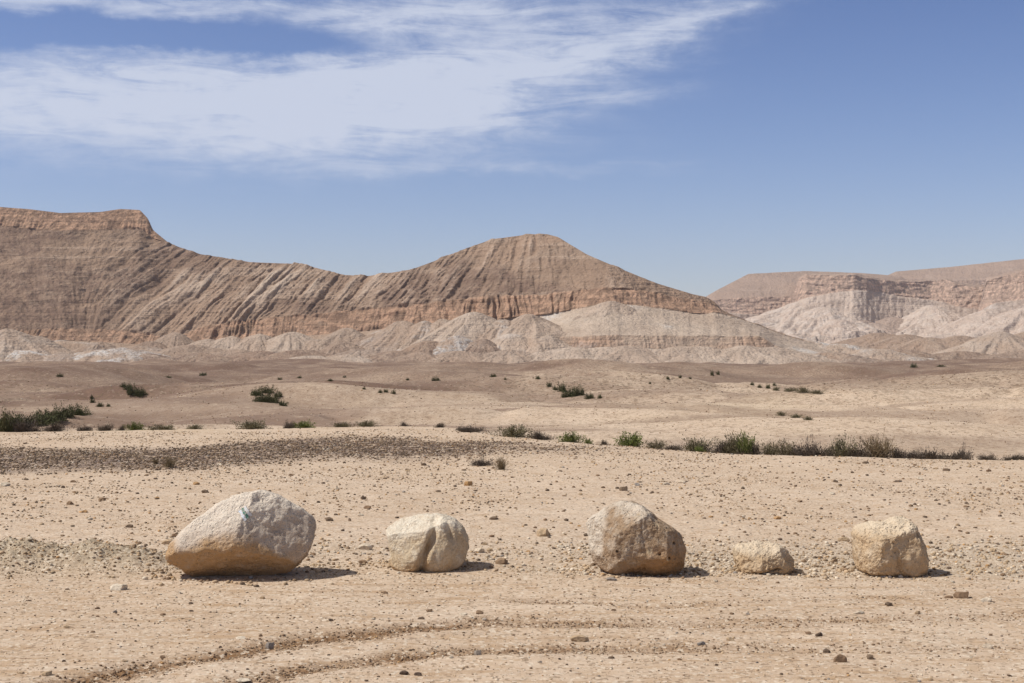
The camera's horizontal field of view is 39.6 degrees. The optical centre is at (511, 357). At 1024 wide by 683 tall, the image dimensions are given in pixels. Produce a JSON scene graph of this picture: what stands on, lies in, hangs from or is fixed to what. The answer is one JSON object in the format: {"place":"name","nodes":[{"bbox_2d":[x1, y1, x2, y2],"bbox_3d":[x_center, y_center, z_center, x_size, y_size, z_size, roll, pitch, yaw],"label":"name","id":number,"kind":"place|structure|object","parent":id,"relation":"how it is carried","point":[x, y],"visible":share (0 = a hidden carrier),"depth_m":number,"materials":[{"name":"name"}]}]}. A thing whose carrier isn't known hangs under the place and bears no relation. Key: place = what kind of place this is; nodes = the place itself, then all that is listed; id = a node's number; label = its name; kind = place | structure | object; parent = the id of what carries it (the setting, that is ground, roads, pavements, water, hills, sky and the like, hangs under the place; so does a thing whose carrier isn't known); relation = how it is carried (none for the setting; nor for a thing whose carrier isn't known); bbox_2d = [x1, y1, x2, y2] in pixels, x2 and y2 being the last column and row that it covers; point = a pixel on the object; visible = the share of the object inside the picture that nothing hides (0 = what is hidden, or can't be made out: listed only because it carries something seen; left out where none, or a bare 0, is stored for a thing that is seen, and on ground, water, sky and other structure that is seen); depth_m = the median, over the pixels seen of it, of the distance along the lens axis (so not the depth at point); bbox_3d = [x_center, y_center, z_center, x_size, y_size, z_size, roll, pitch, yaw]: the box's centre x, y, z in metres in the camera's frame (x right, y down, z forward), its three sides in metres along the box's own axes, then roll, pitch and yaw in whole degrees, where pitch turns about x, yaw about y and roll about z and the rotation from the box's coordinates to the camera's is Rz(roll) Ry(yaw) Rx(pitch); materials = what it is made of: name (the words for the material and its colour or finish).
{"place":"outdoors","nodes":[
{"label":"outdoors","id":0,"kind":"place"},
{"bbox_2d":[0,207,836,357],"bbox_3d":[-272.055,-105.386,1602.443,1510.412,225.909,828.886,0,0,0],"label":"mountain","id":1,"kind":"structure","parent":0,"point":[117,278],"depth_m":1419.44,"materials":[{"name":"stone"}]},
{"bbox_2d":[0,301,842,363],"bbox_3d":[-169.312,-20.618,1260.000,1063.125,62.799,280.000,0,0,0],"label":"badlands","id":2,"kind":"structure","parent":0,"point":[476,337],"depth_m":1216.93,"materials":[{"name":"stone"}]},
{"bbox_2d":[0,358,1023,682],"bbox_3d":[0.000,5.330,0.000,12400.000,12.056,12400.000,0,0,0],"label":"ground","id":3,"kind":"structure","parent":0,"point":[30,384],"depth_m":21.73,"materials":[{"name":"sand"}]},
{"bbox_2d":[0,482,10,485],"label":"loose stone","id":4,"kind":"object","parent":3,"relation":"on","point":[5,484],"visible":0.83,"depth_m":26.68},
{"bbox_2d":[0,401,21,431],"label":"shrub","id":5,"kind":"object","parent":3,"relation":"on","point":[5,425],"visible":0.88,"depth_m":47.08,"materials":[{"name":"green plant"}]},
{"bbox_2d":[10,412,32,426],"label":"bush","id":6,"kind":"object","parent":3,"relation":"on","point":[23,421],"visible":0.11,"depth_m":86.26,"materials":[{"name":"green plant"}]},
{"bbox_2d":[9,414,45,431],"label":"shrub","id":7,"kind":"object","parent":3,"relation":"on","point":[20,427],"visible":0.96,"depth_m":47.12,"materials":[{"name":"plant"}]},
{"bbox_2d":[21,412,48,425],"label":"bush","id":8,"kind":"object","parent":3,"relation":"on","point":[40,420],"visible":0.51,"depth_m":86.96,"materials":[{"name":"green plant"}]},
{"bbox_2d":[29,409,60,424],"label":"bush","id":9,"kind":"object","parent":3,"relation":"on","point":[51,420],"visible":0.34,"depth_m":89.41,"materials":[{"name":"green plant"}]},
{"bbox_2d":[41,670,51,675],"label":"loose stone","id":10,"kind":"object","parent":3,"relation":"on","point":[47,673],"visible":1,"depth_m":10.70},
{"bbox_2d":[43,408,68,421],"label":"bush","id":11,"kind":"object","parent":3,"relation":"on","point":[62,417],"visible":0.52,"depth_m":101.59,"materials":[{"name":"green plant"}]},
{"bbox_2d":[41,420,74,431],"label":"shrub","id":12,"kind":"object","parent":3,"relation":"on","point":[55,427],"visible":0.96,"depth_m":47.33,"materials":[{"name":"plant"}]},
{"bbox_2d":[52,400,77,417],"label":"bush","id":13,"kind":"object","parent":3,"relation":"on","point":[69,409],"visible":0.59,"depth_m":103.37,"materials":[{"name":"green plant"}]},
{"bbox_2d":[71,402,93,415],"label":"bush","id":14,"kind":"object","parent":3,"relation":"on","point":[79,412],"visible":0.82,"depth_m":105.77,"materials":[{"name":"green plant"}]},
{"bbox_2d":[76,423,93,430],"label":"shrub","id":15,"kind":"object","parent":3,"relation":"on","point":[86,428],"visible":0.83,"depth_m":47.43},
{"bbox_2d":[93,422,114,430],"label":"shrub","id":16,"kind":"object","parent":3,"relation":"on","point":[107,427],"visible":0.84,"depth_m":47.46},
{"bbox_2d":[109,584,127,590],"bbox_3d":[-4.072,2.378,14.707,0.166,0.090,0.169,-3,9,26],"label":"loose stone","id":17,"kind":"object","parent":3,"relation":"on","point":[116,587],"visible":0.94,"depth_m":14.66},
{"bbox_2d":[126,383,137,395],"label":"bush","id":18,"kind":"object","parent":3,"relation":"on","point":[131,391],"visible":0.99,"depth_m":227.34,"materials":[{"name":"green plant"}]},
{"bbox_2d":[123,421,146,430],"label":"shrub","id":19,"kind":"object","parent":3,"relation":"on","point":[138,426],"visible":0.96,"depth_m":47.53,"materials":[{"name":"green plant"}]},
{"bbox_2d":[133,386,146,396],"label":"bush","id":20,"kind":"object","parent":3,"relation":"on","point":[139,393],"visible":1,"depth_m":226.69,"materials":[{"name":"green plant"}]},
{"bbox_2d":[151,457,160,463],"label":"shrub","id":21,"kind":"object","parent":3,"relation":"on","point":[155,461],"visible":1,"depth_m":31.98,"materials":[{"name":"plant"}]},
{"bbox_2d":[145,423,175,429],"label":"shrub","id":22,"kind":"object","parent":3,"relation":"on","point":[159,427],"visible":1,"depth_m":47.58,"materials":[{"name":"green plant"}]},
{"bbox_2d":[161,539,172,543],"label":"loose stone","id":23,"kind":"object","parent":3,"relation":"on","point":[167,541],"visible":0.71,"depth_m":18.34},
{"bbox_2d":[161,452,178,467],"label":"shrub","id":24,"kind":"object","parent":3,"relation":"on","point":[170,462],"visible":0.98,"depth_m":30.97,"materials":[{"name":"plant"}]},
{"bbox_2d":[185,424,203,428],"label":"shrub","id":25,"kind":"object","parent":3,"relation":"on","point":[192,426],"visible":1,"depth_m":47.82,"materials":[{"name":"green plant"}]},
{"bbox_2d":[165,489,315,576],"bbox_3d":[-2.959,1.949,15.562,1.622,1.010,1.028,0,0,0],"label":"boulder","id":26,"kind":"object","parent":3,"relation":"on","point":[260,532],"visible":0.94,"depth_m":15.27,"materials":[{"name":"stone"}]},
{"bbox_2d":[236,678,250,682],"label":"loose stone","id":27,"kind":"object","parent":3,"relation":"on","point":[243,680],"visible":1,"depth_m":10.57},
{"bbox_2d":[230,418,271,428],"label":"shrub","id":28,"kind":"object","parent":3,"relation":"on","point":[258,425],"visible":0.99,"depth_m":47.98,"materials":[{"name":"green plant"}]},
{"bbox_2d":[250,388,262,395],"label":"bush","id":29,"kind":"object","parent":3,"relation":"on","point":[258,391],"visible":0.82,"depth_m":141.12,"materials":[{"name":"green plant"}]},
{"bbox_2d":[251,391,268,401],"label":"bush","id":30,"kind":"object","parent":3,"relation":"on","point":[260,399],"visible":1,"depth_m":137.04,"materials":[{"name":"green plant"}]},
{"bbox_2d":[259,385,277,392],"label":"bush","id":31,"kind":"object","parent":3,"relation":"on","point":[267,390],"visible":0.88,"depth_m":142.21,"materials":[{"name":"green plant"}]},
{"bbox_2d":[265,642,273,649],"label":"loose stone","id":32,"kind":"object","parent":3,"relation":"on","point":[269,645],"visible":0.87,"depth_m":11.81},
{"bbox_2d":[261,390,281,402],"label":"bush","id":33,"kind":"object","parent":3,"relation":"on","point":[270,399],"visible":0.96,"depth_m":137.29,"materials":[{"name":"green plant"}]},
{"bbox_2d":[279,400,287,405],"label":"bush","id":34,"kind":"object","parent":3,"relation":"on","point":[281,403],"visible":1,"depth_m":134.47,"materials":[{"name":"green plant"}]},
{"bbox_2d":[282,421,295,428],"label":"shrub","id":35,"kind":"object","parent":3,"relation":"on","point":[287,426],"visible":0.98,"depth_m":48.09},
{"bbox_2d":[293,419,315,427],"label":"shrub","id":36,"kind":"object","parent":3,"relation":"on","point":[303,425],"visible":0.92,"depth_m":48.16,"materials":[{"name":"green plant"}]},
{"bbox_2d":[329,421,356,426],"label":"shrub","id":37,"kind":"object","parent":3,"relation":"on","point":[342,424],"visible":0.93,"depth_m":48.32,"materials":[{"name":"green plant"}]},
{"bbox_2d":[349,419,379,426],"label":"shrub","id":38,"kind":"object","parent":3,"relation":"on","point":[366,424],"visible":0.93,"depth_m":48.43,"materials":[{"name":"green plant"}]},
{"bbox_2d":[358,543,372,549],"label":"loose stone","id":39,"kind":"object","parent":3,"relation":"on","point":[365,546],"visible":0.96,"depth_m":17.77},
{"bbox_2d":[399,670,407,674],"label":"loose stone","id":40,"kind":"object","parent":3,"relation":"on","point":[404,672],"visible":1,"depth_m":10.77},
{"bbox_2d":[386,513,468,572],"bbox_3d":[-0.956,2.111,16.124,0.935,0.691,0.836,0,0,0],"label":"boulder","id":41,"kind":"object","parent":3,"relation":"on","point":[434,542],"visible":0.91,"depth_m":15.82,"materials":[{"name":"beige stone"}]},
{"bbox_2d":[433,422,444,427],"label":"shrub","id":42,"kind":"object","parent":3,"relation":"on","point":[439,425],"visible":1,"depth_m":46.90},
{"bbox_2d":[456,425,471,431],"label":"shrub","id":43,"kind":"object","parent":3,"relation":"on","point":[467,429],"visible":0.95,"depth_m":44.27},
{"bbox_2d":[464,481,471,485],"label":"pebble","id":44,"kind":"object","parent":3,"relation":"on","point":[467,483],"visible":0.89,"depth_m":26.84,"materials":[{"name":"beige stone"}]},
{"bbox_2d":[450,423,487,431],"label":"shrub","id":45,"kind":"object","parent":3,"relation":"on","point":[473,429],"visible":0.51,"depth_m":45.09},
{"bbox_2d":[474,650,480,654],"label":"loose stone","id":46,"kind":"object","parent":3,"relation":"on","point":[477,652],"visible":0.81,"depth_m":11.46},
{"bbox_2d":[474,548,483,552],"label":"loose stone","id":47,"kind":"object","parent":3,"relation":"on","point":[480,550],"visible":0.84,"depth_m":17.50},
{"bbox_2d":[468,455,493,465],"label":"shrub","id":48,"kind":"object","parent":3,"relation":"on","point":[481,462],"visible":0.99,"depth_m":31.44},
{"bbox_2d":[492,453,508,469],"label":"shrub","id":49,"kind":"object","parent":3,"relation":"on","point":[501,464],"visible":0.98,"depth_m":30.46,"materials":[{"name":"plant"}]},
{"bbox_2d":[495,558,507,563],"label":"loose stone","id":50,"kind":"object","parent":3,"relation":"on","point":[501,561],"visible":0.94,"depth_m":16.41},
{"bbox_2d":[486,423,533,437],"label":"shrub","id":51,"kind":"object","parent":3,"relation":"on","point":[512,432],"visible":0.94,"depth_m":42.73,"materials":[{"name":"green plant"}]},
{"bbox_2d":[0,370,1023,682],"bbox_3d":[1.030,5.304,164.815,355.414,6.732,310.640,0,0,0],"label":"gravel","id":52,"kind":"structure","parent":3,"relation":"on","point":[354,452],"depth_m":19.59,"materials":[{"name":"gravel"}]},
{"bbox_2d":[519,429,556,439],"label":"shrub","id":53,"kind":"object","parent":3,"relation":"on","point":[538,436],"visible":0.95,"depth_m":41.94,"materials":[{"name":"plant"}]},
{"bbox_2d":[536,528,550,536],"bbox_3d":[0.426,2.382,19.238,0.186,0.169,0.183,-2,-10,15],"label":"loose stone","id":54,"kind":"object","parent":3,"relation":"on","point":[542,532],"visible":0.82,"depth_m":19.18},
{"bbox_2d":[557,381,566,391],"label":"bush","id":55,"kind":"object","parent":3,"relation":"on","point":[562,387],"visible":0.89,"depth_m":239.76,"materials":[{"name":"green plant"}]},
{"bbox_2d":[561,382,576,396],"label":"bush","id":56,"kind":"object","parent":3,"relation":"on","point":[570,393],"visible":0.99,"depth_m":195.20,"materials":[{"name":"green plant"}]},
{"bbox_2d":[556,431,585,442],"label":"shrub","id":57,"kind":"object","parent":3,"relation":"on","point":[572,438],"visible":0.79,"depth_m":41.04,"materials":[{"name":"green plant"}]},
{"bbox_2d":[574,383,584,395],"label":"bush","id":58,"kind":"object","parent":3,"relation":"on","point":[580,392],"visible":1,"depth_m":195.33,"materials":[{"name":"green plant"}]},
{"bbox_2d":[570,635,588,641],"bbox_3d":[0.568,2.375,12.024,0.161,0.070,0.140,5,-11,-8],"label":"loose stone","id":59,"kind":"object","parent":3,"relation":"on","point":[579,638],"visible":1,"depth_m":11.97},
{"bbox_2d":[583,438,593,443],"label":"shrub","id":60,"kind":"object","parent":3,"relation":"on","point":[588,441],"visible":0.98,"depth_m":40.53,"materials":[{"name":"green plant"}]},
{"bbox_2d":[584,392,593,398],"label":"bush","id":61,"kind":"object","parent":3,"relation":"on","point":[590,395],"visible":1,"depth_m":189.79,"materials":[{"name":"green plant"}]},
{"bbox_2d":[599,439,609,444],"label":"shrub","id":62,"kind":"object","parent":3,"relation":"on","point":[604,442],"visible":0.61,"depth_m":40.06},
{"bbox_2d":[606,577,616,580],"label":"loose stone","id":63,"kind":"object","parent":3,"relation":"on","point":[611,579],"visible":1,"depth_m":15.23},
{"bbox_2d":[619,486,627,490],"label":"pebble","id":64,"kind":"object","parent":3,"relation":"on","point":[625,488],"visible":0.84,"depth_m":25.63,"materials":[{"name":"stone"}]},
{"bbox_2d":[610,431,644,446],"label":"shrub","id":65,"kind":"object","parent":3,"relation":"on","point":[634,441],"visible":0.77,"depth_m":39.31,"materials":[{"name":"green plant"}]},
{"bbox_2d":[586,500,685,575],"bbox_3d":[1.383,2.025,15.864,1.107,0.862,0.910,0,0,0],"label":"boulder","id":66,"kind":"object","parent":3,"relation":"on","point":[630,536],"visible":0.9,"depth_m":15.54,"materials":[{"name":"stone"}]},
{"bbox_2d":[645,440,668,448],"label":"shrub","id":67,"kind":"object","parent":3,"relation":"on","point":[659,445],"visible":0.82,"depth_m":38.79,"materials":[{"name":"green plant"}]},
{"bbox_2d":[658,443,685,450],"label":"shrub","id":68,"kind":"object","parent":3,"relation":"on","point":[675,447],"visible":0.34,"depth_m":38.31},
{"bbox_2d":[678,434,718,452],"bbox_3d":[4.879,2.309,37.741,1.321,0.593,0.978,0,0,23],"label":"shrub","id":69,"kind":"object","parent":3,"relation":"on","point":[691,446],"visible":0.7,"depth_m":37.72,"materials":[{"name":"green plant"}]},
{"bbox_2d":[695,446,705,451],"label":"shrub","id":70,"kind":"object","parent":3,"relation":"on","point":[699,449],"visible":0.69,"depth_m":37.31,"materials":[{"name":"green plant"}]},
{"bbox_2d":[703,440,732,453],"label":"shrub","id":71,"kind":"object","parent":3,"relation":"on","point":[718,449],"visible":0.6,"depth_m":37.29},
{"bbox_2d":[714,429,743,453],"bbox_3d":[5.810,2.251,37.150,1.115,0.837,0.826,0,0,-29],"label":"shrub","id":72,"kind":"object","parent":3,"relation":"on","point":[732,442],"visible":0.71,"depth_m":37.09,"materials":[{"name":"green plant"}]},
{"bbox_2d":[735,429,760,454],"bbox_3d":[6.049,2.248,37.019,0.720,0.809,0.652,0,0,31],"label":"shrub","id":73,"kind":"object","parent":3,"relation":"on","point":[744,443],"visible":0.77,"depth_m":36.88,"materials":[{"name":"green plant"}]},
{"bbox_2d":[737,441,768,454],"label":"shrub","id":74,"kind":"object","parent":3,"relation":"on","point":[755,451],"visible":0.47,"depth_m":36.80,"materials":[{"name":"plant"}]},
{"bbox_2d":[733,540,793,574],"bbox_3d":[2.833,2.260,15.958,0.689,0.398,0.614,0,0,0],"label":"boulder","id":75,"kind":"object","parent":3,"relation":"on","point":[755,557],"visible":0.84,"depth_m":15.78,"materials":[{"name":"beige stone"}]},
{"bbox_2d":[761,438,778,454],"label":"shrub","id":76,"kind":"object","parent":3,"relation":"on","point":[769,445],"visible":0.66,"depth_m":36.59,"materials":[{"name":"brown plant"}]},
{"bbox_2d":[775,411,786,415],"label":"bush","id":77,"kind":"object","parent":3,"relation":"on","point":[781,414],"visible":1,"depth_m":103.85,"materials":[{"name":"green plant"}]},
{"bbox_2d":[770,435,794,455],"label":"shrub","id":78,"kind":"object","parent":3,"relation":"on","point":[781,451],"visible":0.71,"depth_m":36.36,"materials":[{"name":"brown plant"}]},
{"bbox_2d":[784,387,797,391],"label":"bush","id":79,"kind":"object","parent":3,"relation":"on","point":[788,390],"visible":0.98,"depth_m":173.52,"materials":[{"name":"green plant"}]},
{"bbox_2d":[786,444,806,455],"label":"shrub","id":80,"kind":"object","parent":3,"relation":"on","point":[794,453],"visible":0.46,"depth_m":36.20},
{"bbox_2d":[790,413,802,417],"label":"bush","id":81,"kind":"object","parent":3,"relation":"on","point":[796,416],"visible":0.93,"depth_m":90.69,"materials":[{"name":"green plant"}]},
{"bbox_2d":[792,387,811,392],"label":"bush","id":82,"kind":"object","parent":3,"relation":"on","point":[802,390],"visible":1,"depth_m":171.54,"materials":[{"name":"green plant"}]},
{"bbox_2d":[794,429,823,455],"bbox_3d":[7.564,2.240,36.143,0.750,1.026,0.770,0,0,-24],"label":"shrub","id":83,"kind":"object","parent":3,"relation":"on","point":[810,451],"visible":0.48,"depth_m":36.07,"materials":[{"name":"plant"}]},
{"bbox_2d":[809,389,824,393],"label":"bush","id":84,"kind":"object","parent":3,"relation":"on","point":[817,392],"visible":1,"depth_m":170.39,"materials":[{"name":"green plant"}]},
{"bbox_2d":[813,441,833,455],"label":"shrub","id":85,"kind":"object","parent":3,"relation":"on","point":[823,451],"visible":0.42,"depth_m":36.03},
{"bbox_2d":[833,654,846,661],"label":"loose stone","id":86,"kind":"object","parent":3,"relation":"on","point":[840,658],"visible":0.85,"depth_m":11.20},
{"bbox_2d":[823,432,857,456],"bbox_3d":[8.369,2.289,36.000,0.880,0.869,1.027,0,0,41],"label":"shrub","id":87,"kind":"object","parent":3,"relation":"on","point":[840,450],"visible":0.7,"depth_m":35.96,"materials":[{"name":"green plant"}]},
{"bbox_2d":[838,537,849,540],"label":"loose stone","id":88,"kind":"object","parent":3,"relation":"on","point":[843,539],"visible":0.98,"depth_m":18.77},
{"bbox_2d":[843,437,877,456],"bbox_3d":[8.842,2.316,35.953,0.974,0.752,0.948,0,0,14],"label":"shrub","id":89,"kind":"object","parent":3,"relation":"on","point":[858,453],"visible":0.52,"depth_m":35.80,"materials":[{"name":"plant"}]},
{"bbox_2d":[866,654,873,659],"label":"loose stone","id":90,"kind":"object","parent":3,"relation":"on","point":[869,656],"visible":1,"depth_m":11.34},
{"bbox_2d":[852,428,903,457],"bbox_3d":[9.232,2.140,35.782,1.080,0.867,1.135,0,0,-18],"label":"shrub","id":91,"kind":"object","parent":3,"relation":"on","point":[878,446],"visible":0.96,"depth_m":35.73,"materials":[{"name":"plant"}]},
{"bbox_2d":[851,516,928,576],"bbox_3d":[4.233,2.119,15.914,0.816,0.676,0.823,0,0,0],"label":"boulder","id":92,"kind":"object","parent":3,"relation":"on","point":[895,546],"visible":0.94,"depth_m":15.59,"materials":[{"name":"beige stone"}]},
{"bbox_2d":[881,446,918,457],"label":"shrub","id":93,"kind":"object","parent":3,"relation":"on","point":[898,453],"visible":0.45,"depth_m":35.65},
{"bbox_2d":[902,445,932,458],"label":"shrub","id":94,"kind":"object","parent":3,"relation":"on","point":[910,455],"visible":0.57,"depth_m":35.28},
{"bbox_2d":[912,447,961,458],"bbox_3d":[10.449,2.426,35.087,1.203,0.520,0.908,0,0,30],"label":"shrub","id":95,"kind":"object","parent":3,"relation":"on","point":[930,455],"visible":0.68,"depth_m":34.99,"materials":[{"name":"plant"}]},
{"bbox_2d":[944,451,973,459],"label":"shrub","id":96,"kind":"object","parent":3,"relation":"on","point":[955,457],"visible":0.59,"depth_m":34.93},
{"bbox_2d":[953,591,968,598],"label":"loose stone","id":97,"kind":"object","parent":3,"relation":"on","point":[961,595],"visible":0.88,"depth_m":14.11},
{"bbox_2d":[953,441,973,459],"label":"shrub","id":98,"kind":"object","parent":3,"relation":"on","point":[964,450],"visible":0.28,"depth_m":35.42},
{"bbox_2d":[981,597,991,601],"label":"loose stone","id":99,"kind":"object","parent":3,"relation":"on","point":[986,599],"visible":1,"depth_m":13.94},
{"bbox_2d":[982,643,992,648],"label":"loose stone","id":100,"kind":"object","parent":3,"relation":"on","point":[987,645],"visible":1,"depth_m":11.77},
{"bbox_2d":[976,452,1000,459],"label":"shrub","id":101,"kind":"object","parent":3,"relation":"on","point":[989,457],"visible":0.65,"depth_m":34.63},
{"bbox_2d":[1000,454,1023,460],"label":"shrub","id":102,"kind":"object","parent":3,"relation":"on","point":[1014,457],"visible":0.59,"depth_m":34.35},
{"bbox_2d":[0,0,1023,296],"label":"sky","id":103,"kind":"structure","parent":0,"point":[696,147],"materials":[{"name":"blue"}]},
{"bbox_2d":[706,271,905,318],"bbox_3d":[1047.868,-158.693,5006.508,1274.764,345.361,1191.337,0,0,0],"label":"mesa","id":104,"kind":"structure","parent":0,"point":[749,295],"depth_m":4797.70,"materials":[{"name":"stone"}]},
{"bbox_2d":[745,301,1023,343],"bbox_3d":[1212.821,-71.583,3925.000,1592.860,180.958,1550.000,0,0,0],"label":"mesa talus","id":105,"kind":"structure","parent":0,"point":[817,324],"depth_m":3730.22,"materials":[{"name":"stone"}]},
{"bbox_2d":[792,273,983,322],"bbox_3d":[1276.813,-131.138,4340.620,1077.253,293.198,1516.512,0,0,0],"label":"mesa","id":106,"kind":"structure","parent":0,"point":[854,296],"depth_m":3989.06,"materials":[{"name":"stone"}]},
{"bbox_2d":[804,332,1023,362],"bbox_3d":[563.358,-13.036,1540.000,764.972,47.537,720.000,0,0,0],"label":"badlands","id":107,"kind":"structure","parent":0,"point":[876,347],"depth_m":1662.12,"materials":[{"name":"stone"}]},
{"bbox_2d":[889,259,1023,284],"bbox_3d":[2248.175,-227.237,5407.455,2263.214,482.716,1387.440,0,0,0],"label":"mesa","id":108,"kind":"structure","parent":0,"point":[978,274],"depth_m":5342.79,"materials":[{"name":"stone"}]},
{"bbox_2d":[978,269,1023,311],"bbox_3d":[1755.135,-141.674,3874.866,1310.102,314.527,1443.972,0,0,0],"label":"mesa","id":109,"kind":"structure","parent":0,"point":[1004,292],"depth_m":3547.13,"materials":[{"name":"stone"}]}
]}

